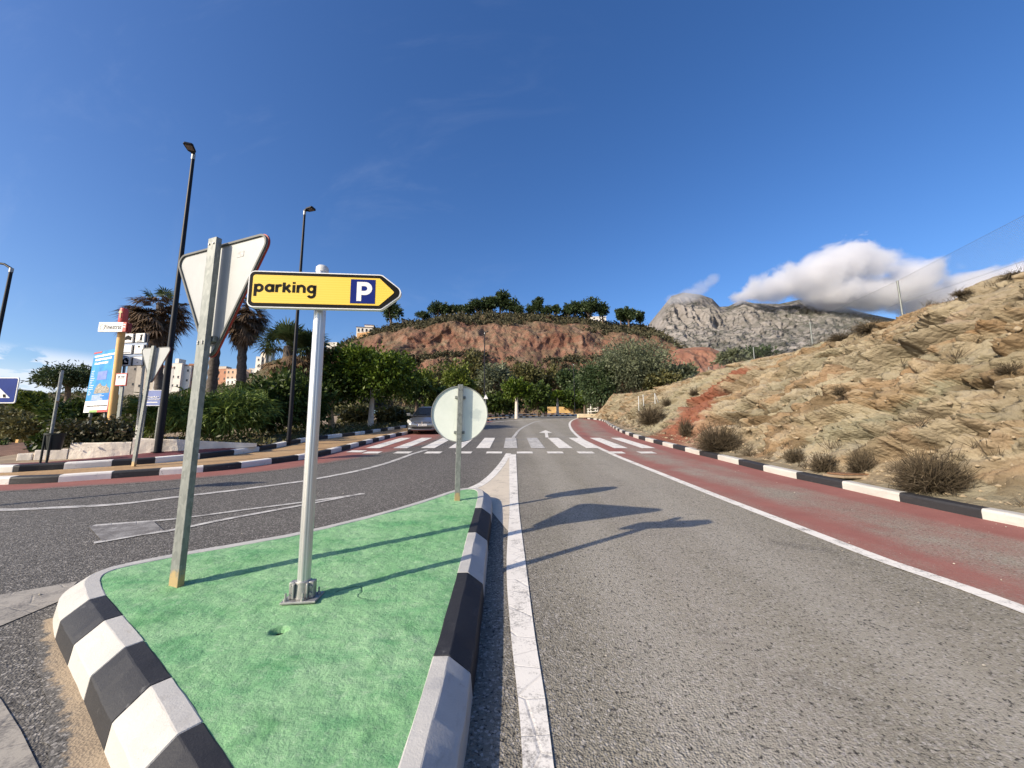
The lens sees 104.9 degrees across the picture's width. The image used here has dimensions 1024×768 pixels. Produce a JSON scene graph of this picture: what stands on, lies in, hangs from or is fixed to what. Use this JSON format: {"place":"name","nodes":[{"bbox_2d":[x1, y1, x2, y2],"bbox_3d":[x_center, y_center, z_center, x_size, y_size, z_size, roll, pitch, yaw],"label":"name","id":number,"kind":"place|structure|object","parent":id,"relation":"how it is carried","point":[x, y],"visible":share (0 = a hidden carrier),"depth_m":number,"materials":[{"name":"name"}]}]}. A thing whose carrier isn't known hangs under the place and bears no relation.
{"place":"outdoors","nodes":[
{"label":"outdoors","id":0,"kind":"place"},
{"bbox_2d":[0,445,262,464],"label":"maroon pavement","id":1,"kind":"structure","parent":0,"point":[152,454],"depth_m":10.47,"materials":[{"name":"concrete"}]},
{"bbox_2d":[39,433,66,462],"bbox_3d":[-11.039,1.539,9.471,0.374,0.702,0.374,0,-9,0],"label":"litter bin","id":2,"kind":"object","parent":1,"relation":"on","point":[53,441],"visible":0.98,"depth_m":9.35,"materials":[{"name":"black plastic"}]},
{"bbox_2d":[45,370,63,459],"bbox_3d":[-11.174,0.757,9.618,0.620,2.171,0.067,-8,-11,40],"label":"edge on sign","id":3,"kind":"object","parent":1,"relation":"on","point":[59,386],"visible":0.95,"depth_m":9.62,"materials":[{"name":"metal"}]},
{"bbox_2d":[16,438,256,460],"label":"whitewashed wall","id":4,"kind":"structure","parent":1,"relation":"on","point":[93,450],"depth_m":10.79,"materials":[{"name":"paint"}]},
{"bbox_2d":[41,411,136,448],"bbox_3d":[-11.839,1.439,11.081,2.264,1.363,1.556,5,-10,-28],"label":"creeper","id":5,"kind":"object","parent":4,"relation":"attached to","point":[112,430],"visible":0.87,"depth_m":10.93,"materials":[{"name":"green plant"}]},
{"bbox_2d":[153,142,195,452],"bbox_3d":[-9.856,-2.550,11.454,0.323,9.591,0.596,0,-9,0],"label":"street lamp","id":6,"kind":"object","parent":1,"relation":"on","point":[162,414],"visible":0.94,"depth_m":11.43,"materials":[{"name":"metal"}]},
{"bbox_2d":[4,356,359,414],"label":"town hill","id":7,"kind":"structure","parent":0,"point":[260,372],"depth_m":174.69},
{"bbox_2d":[124,366,136,395],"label":"house","id":8,"kind":"structure","parent":7,"relation":"on","point":[131,372],"depth_m":234.78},
{"bbox_2d":[133,366,153,396],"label":"house","id":9,"kind":"structure","parent":7,"relation":"on","point":[138,380],"depth_m":230.54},
{"bbox_2d":[171,363,187,392],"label":"house","id":10,"kind":"structure","parent":7,"relation":"on","point":[178,374],"depth_m":229.49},
{"bbox_2d":[0,356,368,446],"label":"slope scrub","id":11,"kind":"object","parent":7,"relation":"on","point":[3,437],"visible":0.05,"depth_m":155.96,"materials":[{"name":"green plant"}]},
{"bbox_2d":[0,414,568,475],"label":"tan pavement","id":12,"kind":"structure","parent":0,"point":[299,448],"depth_m":11.23,"materials":[{"name":"concrete"}]},
{"bbox_2d":[131,346,170,465],"bbox_3d":[-8.987,0.510,9.644,0.984,2.950,0.100,-1,-9,16],"label":"yield sign","id":13,"kind":"object","parent":12,"relation":"on","point":[154,358],"visible":1,"depth_m":9.75,"materials":[{"name":"metal"}]},
{"bbox_2d":[0,413,875,482],"bbox_3d":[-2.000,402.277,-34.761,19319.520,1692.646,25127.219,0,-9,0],"label":"ground","id":14,"kind":"structure","parent":0,"point":[9,459],"depth_m":15.97,"materials":[{"name":"soil"}]},
{"bbox_2d":[0,262,13,335],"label":"street lamp","id":15,"kind":"object","parent":14,"relation":"on","point":[6,293],"visible":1,"depth_m":14.12,"materials":[{"name":"metal"}]},
{"bbox_2d":[0,439,29,456],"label":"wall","id":16,"kind":"structure","parent":14,"relation":"on","point":[12,449],"depth_m":20.40,"materials":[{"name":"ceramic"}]},
{"bbox_2d":[0,406,31,438],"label":"scrub tree","id":17,"kind":"object","parent":14,"relation":"on","point":[11,414],"visible":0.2,"depth_m":39.21,"materials":[{"name":"green plant"}]},
{"bbox_2d":[0,411,56,442],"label":"scrub tree","id":18,"kind":"object","parent":14,"relation":"on","point":[20,428],"visible":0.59,"depth_m":28.84,"materials":[{"name":"green plant"}]},
{"bbox_2d":[6,389,53,412],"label":"scrub tree","id":19,"kind":"object","parent":14,"relation":"on","point":[26,400],"visible":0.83,"depth_m":45.71,"materials":[{"name":"green plant"}]},
{"bbox_2d":[23,431,63,451],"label":"scrub tree","id":20,"kind":"object","parent":14,"relation":"on","point":[36,440],"visible":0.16,"depth_m":20.29,"materials":[{"name":"green plant"}]},
{"bbox_2d":[21,359,91,401],"bbox_3d":[-38.560,0.699,34.209,4.943,5.716,5.331,0,-9,0],"label":"pine tree","id":21,"kind":"object","parent":14,"relation":"on","point":[75,377],"visible":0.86,"depth_m":33.64,"materials":[{"name":"green plant"}]},
{"bbox_2d":[31,393,101,431],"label":"scrub tree","id":22,"kind":"object","parent":14,"relation":"on","point":[68,409],"visible":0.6,"depth_m":25.30,"materials":[{"name":"green plant"}]},
{"bbox_2d":[83,349,114,426],"bbox_3d":[-14.118,0.701,13.448,1.911,3.750,0.132,-3,-10,26],"label":"information board","id":23,"kind":"object","parent":14,"relation":"on","point":[98,392],"visible":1,"depth_m":13.52,"materials":[{"name":"metal"}]},
{"bbox_2d":[98,308,131,419],"bbox_3d":[-12.932,-0.113,12.686,0.950,4.872,0.392,0,-9,0],"label":"signpost","id":24,"kind":"object","parent":14,"relation":"on","point":[122,326],"visible":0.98,"depth_m":12.77,"materials":[{"name":"gold metal"}]},
{"bbox_2d":[115,373,127,420],"bbox_3d":[-11.609,0.862,11.610,0.337,2.386,0.095,-2,-9,0],"label":"notice sign","id":25,"kind":"object","parent":14,"relation":"on","point":[121,380],"visible":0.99,"depth_m":11.70,"materials":[{"name":"metal"}]},
{"bbox_2d":[122,333,149,436],"bbox_3d":[-13.147,0.365,13.537,0.874,4.327,0.142,-2,-9,0],"label":"icon sign panel","id":26,"kind":"object","parent":14,"relation":"on","point":[132,355],"visible":0.73,"depth_m":13.71,"materials":[{"name":"grey metal"}]},
{"bbox_2d":[141,390,160,438],"bbox_3d":[-11.360,1.145,12.388,0.614,1.918,0.082,0,-9,0],"label":"blue hoarding","id":27,"kind":"object","parent":14,"relation":"on","point":[154,397],"visible":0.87,"depth_m":12.45,"materials":[{"name":"metal"}]},
{"bbox_2d":[111,284,195,434],"bbox_3d":[-19.600,-1.278,21.428,3.858,8.657,3.956,0,-9,0],"label":"fan palm","id":28,"kind":"object","parent":14,"relation":"on","point":[154,324],"visible":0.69,"depth_m":21.16,"materials":[{"name":"green plant"}]},
{"bbox_2d":[121,389,188,438],"bbox_3d":[-12.980,1.187,14.594,2.481,2.066,2.583,0,-9,0],"label":"shrub","id":29,"kind":"object","parent":14,"relation":"on","point":[132,408],"visible":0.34,"depth_m":13.99,"materials":[{"name":"green plant"}]},
{"bbox_2d":[148,386,241,440],"bbox_3d":[-12.172,1.182,15.189,3.013,2.385,3.207,0,-9,0],"label":"shrub","id":30,"kind":"object","parent":14,"relation":"on","point":[181,420],"visible":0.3,"depth_m":14.48,"materials":[{"name":"green plant"}]},
{"bbox_2d":[205,306,241,398],"bbox_3d":[-18.706,-1.538,24.536,2.773,9.282,2.858,0,-9,0],"label":"fan palm","id":31,"kind":"object","parent":14,"relation":"on","point":[212,375],"visible":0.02,"depth_m":24.20,"materials":[{"name":"brown plant"}]},
{"bbox_2d":[200,382,284,440],"bbox_3d":[-10.861,1.305,15.640,3.306,2.716,3.298,0,-9,0],"label":"shrub","id":32,"kind":"object","parent":14,"relation":"on","point":[246,410],"visible":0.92,"depth_m":15.16,"materials":[{"name":"green plant"}]},
{"bbox_2d":[226,296,272,429],"bbox_3d":[-16.166,-1.343,23.556,3.202,8.732,3.377,0,-9,0],"label":"fan palm","id":33,"kind":"object","parent":14,"relation":"on","point":[248,325],"visible":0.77,"depth_m":23.30,"materials":[{"name":"green plant"}]},
{"bbox_2d":[233,376,282,427],"bbox_3d":[-11.300,0.761,17.209,2.233,2.408,2.455,0,-9,0],"label":"shrub","id":34,"kind":"object","parent":14,"relation":"on","point":[254,382],"visible":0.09,"depth_m":17.31,"materials":[{"name":"green plant"}]},
{"bbox_2d":[131,419,407,444],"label":"verge plants","id":35,"kind":"object","parent":14,"relation":"on","point":[344,428],"visible":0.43,"depth_m":18.60,"materials":[{"name":"green plant"}]},
{"bbox_2d":[231,368,308,435],"bbox_3d":[-11.228,0.928,18.595,3.441,3.504,3.802,0,-9,0],"label":"shrub","id":36,"kind":"object","parent":14,"relation":"on","point":[282,383],"visible":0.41,"depth_m":18.16,"materials":[{"name":"green plant"}]},
{"bbox_2d":[251,318,311,427],"bbox_3d":[-12.973,-0.449,22.468,3.998,6.859,3.643,0,-9,0],"label":"fan palm","id":37,"kind":"object","parent":14,"relation":"on","point":[283,331],"visible":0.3,"depth_m":22.14,"materials":[{"name":"green plant"}]},
{"bbox_2d":[0,413,570,472],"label":"kerb","id":38,"kind":"structure","parent":14,"relation":"on","point":[70,465],"depth_m":9.97,"materials":[{"name":"black paint"}]},
{"bbox_2d":[286,206,315,445],"bbox_3d":[-8.071,-2.317,14.980,0.489,9.472,0.263,-3,-9,19],"label":"street lamp","id":39,"kind":"object","parent":14,"relation":"on","point":[293,372],"visible":0.96,"depth_m":14.76,"materials":[{"name":"metal"}]},
{"bbox_2d":[262,361,341,430],"bbox_3d":[-10.878,0.750,20.534,3.431,3.709,3.527,0,-9,0],"label":"shrub","id":40,"kind":"object","parent":14,"relation":"on","point":[325,408],"visible":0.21,"depth_m":20.40,"materials":[{"name":"green plant"}]},
{"bbox_2d":[281,328,336,426],"bbox_3d":[-12.064,-0.205,23.329,3.218,6.409,3.391,0,-9,0],"label":"fan palm","id":41,"kind":"object","parent":14,"relation":"on","point":[326,349],"visible":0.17,"depth_m":22.96,"materials":[{"name":"green plant"}]},
{"bbox_2d":[301,359,368,427],"bbox_3d":[-11.163,0.630,24.149,4.445,4.774,4.630,0,-9,0],"label":"verge tree","id":42,"kind":"object","parent":14,"relation":"on","point":[351,395],"visible":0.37,"depth_m":23.80,"materials":[{"name":"green plant"}]},
{"bbox_2d":[334,403,368,423],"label":"bush","id":43,"kind":"object","parent":14,"relation":"on","point":[349,415],"visible":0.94,"depth_m":28.32,"materials":[{"name":"green plant"}]},
{"bbox_2d":[322,340,424,425],"bbox_3d":[-8.912,0.133,25.421,6.770,5.895,6.651,0,-9,0],"label":"verge tree","id":44,"kind":"object","parent":14,"relation":"on","point":[383,375],"visible":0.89,"depth_m":23.96,"materials":[{"name":"green plant"}]},
{"bbox_2d":[374,402,409,423],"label":"bush","id":45,"kind":"object","parent":14,"relation":"on","point":[391,414],"visible":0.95,"depth_m":29.23,"materials":[{"name":"green plant"}]},
{"bbox_2d":[403,376,437,410],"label":"verge tree","id":46,"kind":"object","parent":14,"relation":"on","point":[418,397],"visible":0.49,"depth_m":32.84,"materials":[{"name":"green plant"}]},
{"bbox_2d":[410,366,440,406],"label":"hillside tree","id":47,"kind":"object","parent":14,"relation":"on","point":[429,375],"visible":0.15,"depth_m":44.00,"materials":[{"name":"green plant"}]},
{"bbox_2d":[439,357,480,390],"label":"hillside tree","id":48,"kind":"object","parent":14,"relation":"on","point":[453,377],"visible":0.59,"depth_m":51.39,"materials":[{"name":"green plant"}]},
{"bbox_2d":[460,347,492,394],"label":"hillside tree","id":49,"kind":"object","parent":14,"relation":"on","point":[474,358],"visible":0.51,"depth_m":73.53,"materials":[{"name":"green plant"}]},
{"bbox_2d":[474,360,516,413],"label":"hillside tree","id":50,"kind":"object","parent":14,"relation":"on","point":[496,376],"visible":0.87,"depth_m":65.91,"materials":[{"name":"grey plant"}]},
{"bbox_2d":[481,390,510,416],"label":"bush","id":51,"kind":"object","parent":14,"relation":"on","point":[496,403],"visible":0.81,"depth_m":49.37,"materials":[{"name":"green plant"}]},
{"bbox_2d":[500,376,533,418],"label":"verge tree","id":52,"kind":"object","parent":14,"relation":"on","point":[517,389],"visible":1,"depth_m":46.66,"materials":[{"name":"green plant"}]},
{"bbox_2d":[506,356,547,412],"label":"hillside tree","id":53,"kind":"object","parent":14,"relation":"on","point":[528,372],"visible":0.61,"depth_m":79.49,"materials":[{"name":"green plant"}]},
{"bbox_2d":[523,379,553,415],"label":"hillside tree","id":54,"kind":"object","parent":14,"relation":"on","point":[542,395],"visible":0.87,"depth_m":55.38,"materials":[{"name":"green plant"}]},
{"bbox_2d":[540,360,562,389],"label":"hillside tree","id":55,"kind":"object","parent":14,"relation":"on","point":[551,372],"visible":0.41,"depth_m":83.70,"materials":[{"name":"green plant"}]},
{"bbox_2d":[555,364,578,390],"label":"hillside tree","id":56,"kind":"object","parent":14,"relation":"on","point":[564,375],"visible":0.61,"depth_m":75.85,"materials":[{"name":"green plant"}]},
{"bbox_2d":[560,387,587,413],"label":"hillside tree","id":57,"kind":"object","parent":14,"relation":"on","point":[570,399],"visible":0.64,"depth_m":67.33,"materials":[{"name":"green plant"}]},
{"bbox_2d":[575,356,621,412],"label":"olive tree","id":58,"kind":"object","parent":14,"relation":"on","point":[592,391],"visible":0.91,"depth_m":45.46,"materials":[{"name":"green plant"}]},
{"bbox_2d":[586,329,680,393],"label":"olive tree","id":59,"kind":"object","parent":14,"relation":"on","point":[633,367],"visible":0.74,"depth_m":45.22,"materials":[{"name":"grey plant"}]},
{"bbox_2d":[669,361,699,379],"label":"olive tree","id":60,"kind":"object","parent":14,"relation":"on","point":[688,370],"visible":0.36,"depth_m":45.19,"materials":[{"name":"green plant"}]},
{"bbox_2d":[709,347,752,366],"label":"olive tree","id":61,"kind":"object","parent":14,"relation":"on","point":[729,355],"visible":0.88,"depth_m":62.18,"materials":[{"name":"green plant"}]},
{"bbox_2d":[743,342,779,359],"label":"olive tree","id":62,"kind":"object","parent":14,"relation":"on","point":[757,351],"visible":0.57,"depth_m":66.07,"materials":[{"name":"green plant"}]},
{"bbox_2d":[324,314,679,412],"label":"red hill","id":63,"kind":"structure","parent":0,"point":[537,340],"depth_m":142.89,"materials":[{"name":"soil"}]},
{"bbox_2d":[381,302,404,322],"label":"hilltop pine","id":64,"kind":"object","parent":63,"relation":"on","point":[394,311],"visible":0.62,"depth_m":170.18,"materials":[{"name":"green plant"}]},
{"bbox_2d":[426,299,447,317],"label":"hilltop pine","id":65,"kind":"object","parent":63,"relation":"on","point":[434,308],"visible":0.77,"depth_m":170.13,"materials":[{"name":"green plant"}]},
{"bbox_2d":[306,309,687,412],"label":"hill scrub","id":66,"kind":"object","parent":63,"relation":"on","point":[615,327],"visible":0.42,"depth_m":155.62,"materials":[{"name":"green plant"}]},
{"bbox_2d":[488,289,511,312],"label":"hilltop pine","id":67,"kind":"object","parent":63,"relation":"on","point":[500,295],"visible":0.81,"depth_m":171.18,"materials":[{"name":"green plant"}]},
{"bbox_2d":[572,296,605,319],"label":"hilltop pine","id":68,"kind":"object","parent":63,"relation":"on","point":[588,308],"visible":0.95,"depth_m":169.79,"materials":[{"name":"green plant"}]},
{"bbox_2d":[664,347,724,374],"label":"red mound","id":69,"kind":"object","parent":63,"relation":"on","point":[702,357],"visible":0.18,"depth_m":108.22,"materials":[{"name":"soil"}]},
{"bbox_2d":[0,415,1023,767],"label":"road","id":70,"kind":"structure","parent":0,"point":[720,633],"depth_m":2.94,"materials":[{"name":"asphalt"}]},
{"bbox_2d":[0,377,19,402],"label":"crossing sign","id":71,"kind":"object","parent":70,"relation":"on","point":[9,386],"visible":1,"depth_m":6.35,"materials":[{"name":"metal"}]},
{"bbox_2d":[0,699,38,767],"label":"broad line","id":72,"kind":"object","parent":70,"relation":"on","point":[15,751],"visible":1,"depth_m":1.83,"materials":[{"name":"paint"}]},
{"bbox_2d":[0,582,75,625],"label":"broad line","id":73,"kind":"object","parent":70,"relation":"on","point":[15,605],"visible":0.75,"depth_m":3.21,"materials":[{"name":"paint"}]},
{"bbox_2d":[34,618,109,767],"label":"silt strip","id":74,"kind":"object","parent":70,"relation":"on","point":[71,738],"visible":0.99,"depth_m":2.01,"materials":[{"name":"sand"}]},
{"bbox_2d":[89,521,162,540],"bbox_3d":[-4.975,1.870,5.087,1.001,0.076,0.564,-6,-11,36],"label":"road marking","id":75,"kind":"object","parent":70,"relation":"on","point":[107,532],"visible":1,"depth_m":5.03,"materials":[{"name":"paint"}]},
{"bbox_2d":[0,450,425,510],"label":"lane line","id":76,"kind":"object","parent":70,"relation":"on","point":[13,509],"visible":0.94,"depth_m":6.77,"materials":[{"name":"white paint"}]},
{"bbox_2d":[94,493,362,543],"bbox_3d":[-3.731,1.897,5.791,0.181,0.252,3.319,-7,-11,39],"label":"chevron line","id":77,"kind":"object","parent":70,"relation":"on","point":[227,518],"visible":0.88,"depth_m":5.52,"materials":[{"name":"white paint"}]},
{"bbox_2d":[93,493,363,525],"bbox_3d":[-4.041,1.906,6.053,3.446,0.188,0.276,6,-10,-33],"label":"chevron line","id":78,"kind":"object","parent":70,"relation":"on","point":[215,513],"visible":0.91,"depth_m":5.77,"materials":[{"name":"white paint"}]},
{"bbox_2d":[0,421,494,491],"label":"red shoulder","id":79,"kind":"object","parent":70,"relation":"on","point":[346,455],"visible":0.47,"depth_m":9.76},
{"bbox_2d":[407,407,438,433],"bbox_3d":[-4.980,2.103,23.385,2.200,1.515,4.245,0,-3,-3],"label":"car","id":80,"kind":"object","parent":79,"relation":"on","point":[420,419],"visible":0.67,"depth_m":21.62,"materials":[{"name":"silver metal"}]},
{"bbox_2d":[53,488,491,767],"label":"traffic island","id":81,"kind":"structure","parent":70,"relation":"on","point":[222,657],"depth_m":2.29,"materials":[{"name":"green paint"}]},
{"bbox_2d":[169,234,269,587],"bbox_3d":[-2.616,0.292,3.275,1.173,3.177,0.127,-4,-9,20],"label":"yield sign","id":82,"kind":"object","parent":81,"relation":"on","point":[215,275],"visible":0.97,"depth_m":3.37,"materials":[{"name":"metal"}]},
{"bbox_2d":[247,265,401,604],"bbox_3d":[-1.448,0.291,3.017,1.141,2.533,0.203,0,-9,-7],"label":"parking sign","id":83,"kind":"object","parent":81,"relation":"on","point":[321,291],"visible":1,"depth_m":3.04,"materials":[{"name":"metal"}]},
{"bbox_2d":[431,384,487,500],"bbox_3d":[-0.797,0.959,5.885,0.856,1.919,0.094,2,-9,-9],"label":"keep right sign","id":84,"kind":"object","parent":81,"relation":"on","point":[459,414],"visible":1,"depth_m":5.98,"materials":[{"name":"metal"}]},
{"bbox_2d":[0,414,576,484],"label":"kerb","id":85,"kind":"structure","parent":70,"relation":"on","point":[32,479],"depth_m":9.03,"materials":[{"name":"white paint"}]},
{"bbox_2d":[469,453,510,487],"bbox_3d":[-0.376,2.138,10.212,0.337,0.539,5.603,-1,-9,7],"label":"curved line","id":86,"kind":"object","parent":70,"relation":"on","point":[494,473],"visible":0.97,"depth_m":9.15,"materials":[{"name":"white paint"}]},
{"bbox_2d":[478,458,508,529],"bbox_3d":[-0.383,2.076,8.989,0.692,0.774,7.998,0,-9,0],"label":"cream patch","id":87,"kind":"object","parent":70,"relation":"on","point":[496,488],"visible":0.94,"depth_m":7.17,"materials":[{"name":"paint"}]},
{"bbox_2d":[507,454,553,767],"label":"line","id":88,"kind":"object","parent":70,"relation":"on","point":[536,742],"visible":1,"depth_m":2.53,"materials":[{"name":"white paint"}]},
{"bbox_2d":[569,418,1023,612],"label":"edge line","id":89,"kind":"object","parent":70,"relation":"on","point":[986,595],"visible":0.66,"depth_m":4.30,"materials":[{"name":"white paint"}]},
{"bbox_2d":[571,418,1023,604],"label":"red shoulder","id":90,"kind":"object","parent":70,"relation":"on","point":[989,554],"visible":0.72,"depth_m":5.49},
{"bbox_2d":[586,418,1023,526],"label":"kerb","id":91,"kind":"structure","parent":70,"relation":"on","point":[992,514],"depth_m":7.00,"materials":[{"name":"black paint"}]},
{"bbox_2d":[0,0,1023,412],"label":"sky","id":92,"kind":"structure","parent":0,"point":[639,154],"materials":[{"name":"blue"}]},
{"bbox_2d":[647,293,894,355],"bbox_3d":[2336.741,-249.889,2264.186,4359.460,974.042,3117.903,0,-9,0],"label":"mountain","id":93,"kind":"structure","parent":0,"point":[689,320],"depth_m":2468.92,"materials":[{"name":"stone"}]},
{"bbox_2d":[593,272,1023,512],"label":"rock embankment","id":94,"kind":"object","parent":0,"point":[877,420],"visible":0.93,"depth_m":9.32,"materials":[{"name":"stone"}]},
{"bbox_2d":[633,401,668,426],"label":"dry bush","id":95,"kind":"object","parent":94,"relation":"on","point":[648,417],"visible":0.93,"depth_m":21.79,"materials":[{"name":"plant"}]},
{"bbox_2d":[641,368,683,390],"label":"olive tree","id":96,"kind":"object","parent":94,"relation":"on","point":[664,378],"visible":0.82,"depth_m":43.50,"materials":[{"name":"green plant"}]},
{"bbox_2d":[689,419,748,452],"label":"dry bush","id":97,"kind":"object","parent":94,"relation":"on","point":[716,442],"visible":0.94,"depth_m":12.31,"materials":[{"name":"plant"}]},
{"bbox_2d":[782,445,805,462],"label":"dry bush","id":98,"kind":"object","parent":94,"relation":"on","point":[791,455],"visible":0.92,"depth_m":9.50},
{"bbox_2d":[605,264,1023,506],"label":"dry grass","id":99,"kind":"structure","parent":94,"relation":"on","point":[748,454],"depth_m":10.39,"materials":[{"name":"plant"}]},
{"bbox_2d":[616,285,1023,506],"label":"loose stones","id":100,"kind":"object","parent":94,"relation":"on","point":[1017,329],"visible":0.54,"depth_m":8.80,"materials":[{"name":"stone"}]},
{"bbox_2d":[805,449,840,472],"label":"dry bush","id":101,"kind":"object","parent":94,"relation":"on","point":[820,465],"visible":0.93,"depth_m":8.47,"materials":[{"name":"plant"}]},
{"bbox_2d":[823,472,869,477],"bbox_3d":[6.869,1.834,7.914,0.850,0.085,0.520,0,-9,0],"label":"stone slab","id":102,"kind":"object","parent":94,"relation":"on","point":[843,475],"visible":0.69,"depth_m":7.76,"materials":[{"name":"stone"}]},
{"bbox_2d":[691,215,1023,376],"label":"wire fence","id":103,"kind":"object","parent":94,"relation":"on","point":[899,299],"visible":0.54,"depth_m":13.97,"materials":[{"name":"metal"}]},
{"bbox_2d":[841,447,878,472],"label":"dry bush","id":104,"kind":"object","parent":94,"relation":"on","point":[861,463],"visible":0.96,"depth_m":7.89,"materials":[{"name":"plant"}]},
{"bbox_2d":[847,315,885,336],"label":"dry bush","id":105,"kind":"object","parent":94,"relation":"on","point":[862,328],"visible":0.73,"depth_m":15.05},
{"bbox_2d":[876,437,995,497],"bbox_3d":[7.028,1.420,6.597,1.578,1.040,1.223,0,-9,0],"label":"dry bush","id":106,"kind":"object","parent":94,"relation":"on","point":[919,477],"visible":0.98,"depth_m":6.45,"materials":[{"name":"plant"}]},
{"bbox_2d":[987,360,1023,375],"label":"dry bush","id":107,"kind":"object","parent":94,"relation":"on","point":[1002,369],"visible":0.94,"depth_m":7.19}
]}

